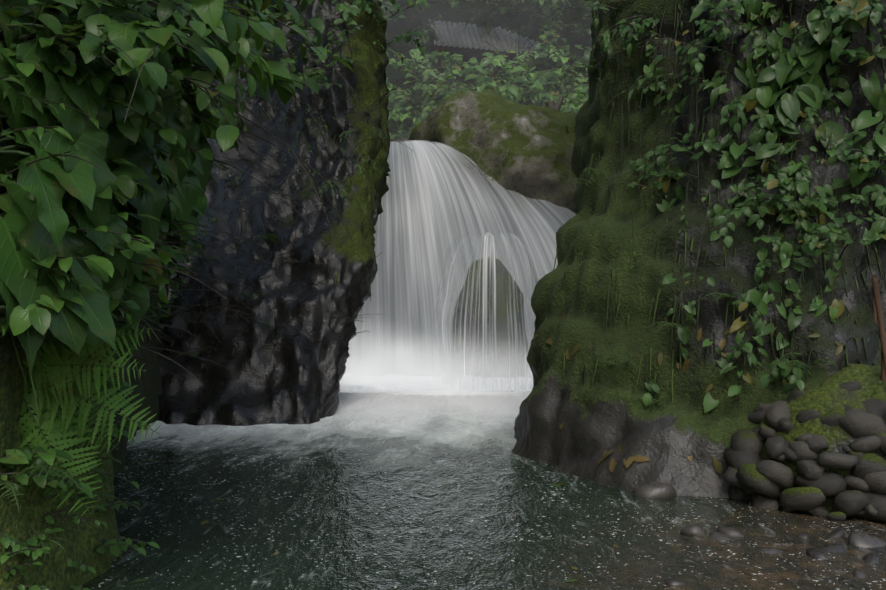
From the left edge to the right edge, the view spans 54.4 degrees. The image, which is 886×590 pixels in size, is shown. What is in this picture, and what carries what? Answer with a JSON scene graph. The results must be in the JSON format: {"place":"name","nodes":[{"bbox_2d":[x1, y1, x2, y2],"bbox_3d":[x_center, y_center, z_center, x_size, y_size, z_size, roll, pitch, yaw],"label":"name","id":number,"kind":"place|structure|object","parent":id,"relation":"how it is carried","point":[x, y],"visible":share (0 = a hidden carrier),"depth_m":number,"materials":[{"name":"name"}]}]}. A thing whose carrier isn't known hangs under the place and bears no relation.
{"place":"outdoors","nodes":[
{"label":"outdoors","id":0,"kind":"place"},
{"bbox_2d":[339,295,533,394],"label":"mist","id":1,"kind":"structure","parent":0,"point":[376,372],"depth_m":10.93,"materials":[{"name":"white liquid"}]},
{"bbox_2d":[81,390,885,589],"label":"water","id":2,"kind":"structure","parent":0,"point":[371,501],"depth_m":4.63,"materials":[{"name":"grey liquid"}]},
{"bbox_2d":[340,373,532,391],"bbox_3d":[0.195,1.206,11.558,4.569,0.313,1.793,0,0,2],"label":"foam","id":3,"kind":"object","parent":2,"relation":"in","point":[343,387],"depth_m":10.95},
{"bbox_2d":[346,140,575,376],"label":"waterfall","id":4,"kind":"object","parent":2,"relation":"on","point":[434,205],"visible":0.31,"depth_m":12.04,"materials":[{"name":"white liquid"}]},
{"bbox_2d":[432,232,536,391],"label":"waterfall","id":5,"kind":"structure","parent":2,"relation":"on","point":[443,325],"depth_m":10.83,"materials":[{"name":"white liquid"}]},
{"bbox_2d":[632,482,885,589],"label":"pebbles","id":6,"kind":"object","parent":2,"relation":"in","point":[724,533],"visible":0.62,"depth_m":4.20,"materials":[{"name":"grey stone"}]},
{"bbox_2d":[377,0,592,139],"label":"slope","id":7,"kind":"structure","parent":0,"point":[403,25],"depth_m":27.01,"materials":[{"name":"green plant"}]},
{"bbox_2d":[378,0,591,139],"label":"leaves","id":8,"kind":"object","parent":7,"relation":"on","point":[406,102],"depth_m":18.83,"materials":[{"name":"green plant"}]},
{"bbox_2d":[429,24,546,99],"bbox_3d":[1.362,-6.606,26.337,3.832,3.447,1.358,0,0,-18],"label":"hut frame","id":9,"kind":"object","parent":7,"relation":"on","point":[442,47],"depth_m":25.44,"materials":[{"name":"wood"}]},
{"bbox_2d":[428,19,547,55],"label":"hut roof","id":10,"kind":"structure","parent":9,"relation":"on","point":[467,36],"depth_m":26.17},
{"bbox_2d":[409,90,576,224],"bbox_3d":[1.751,-1.684,14.249,4.650,3.175,3.702,0,0,2],"label":"boulder","id":11,"kind":"object","parent":7,"relation":"on","point":[525,151],"visible":0.25,"depth_m":12.75,"materials":[{"name":"green stone"}]},
{"bbox_2d":[393,96,563,141],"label":"logs","id":12,"kind":"object","parent":11,"relation":"attached to","point":[557,106],"visible":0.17,"depth_m":14.29,"materials":[{"name":"wood"}]},
{"bbox_2d":[723,381,885,521],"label":"stone pile","id":13,"kind":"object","parent":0,"point":[766,484],"depth_m":4.77,"materials":[{"name":"grey stone"}]},
{"label":"ground","id":14,"kind":"structure","parent":0,"visible":0},
{"bbox_2d":[0,0,185,589],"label":"mossy bank","id":15,"kind":"structure","parent":14,"relation":"on","point":[54,571],"depth_m":3.51,"materials":[{"name":"green plant"}]},
{"bbox_2d":[0,0,236,369],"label":"leaves","id":16,"kind":"object","parent":15,"relation":"attached to","point":[40,224],"visible":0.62,"depth_m":3.00,"materials":[{"name":"green plant"}]},
{"bbox_2d":[0,0,885,589],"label":"stems","id":17,"kind":"object","parent":15,"relation":"attached to","point":[4,140],"visible":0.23,"depth_m":5.79,"materials":[{"name":"green plant"}]},
{"bbox_2d":[0,0,885,589],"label":"leaves","id":18,"kind":"object","parent":17,"relation":"attached to","point":[804,60],"visible":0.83,"depth_m":5.31,"materials":[{"name":"green plant"}]},
{"bbox_2d":[158,0,390,425],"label":"rock","id":19,"kind":"object","parent":14,"relation":"on","point":[294,383],"visible":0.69,"depth_m":9.67,"materials":[{"name":"black stone"}]},
{"bbox_2d":[0,59,837,549],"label":"ferns","id":20,"kind":"object","parent":14,"relation":"on","point":[56,395],"visible":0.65,"depth_m":3.34,"materials":[{"name":"green plant"}]},
{"bbox_2d":[451,257,528,377],"bbox_3d":[0.637,0.736,11.660,1.070,2.495,0.946,0,0,2],"label":"dome rock","id":21,"kind":"object","parent":14,"relation":"on","point":[500,308],"depth_m":11.36,"materials":[{"name":"grey stone"}]},
{"bbox_2d":[511,0,885,498],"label":"rock","id":22,"kind":"object","parent":14,"relation":"on","point":[600,416],"visible":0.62,"depth_m":5.94,"materials":[{"name":"green stone"}]},
{"bbox_2d":[749,364,885,516],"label":"mossy bank","id":23,"kind":"structure","parent":14,"relation":"on","point":[826,397],"depth_m":4.92,"materials":[{"name":"green plant"}]},
{"bbox_2d":[872,275,885,380],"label":"trunk","id":24,"kind":"object","parent":23,"relation":"on","point":[877,311],"visible":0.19,"depth_m":5.13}
]}

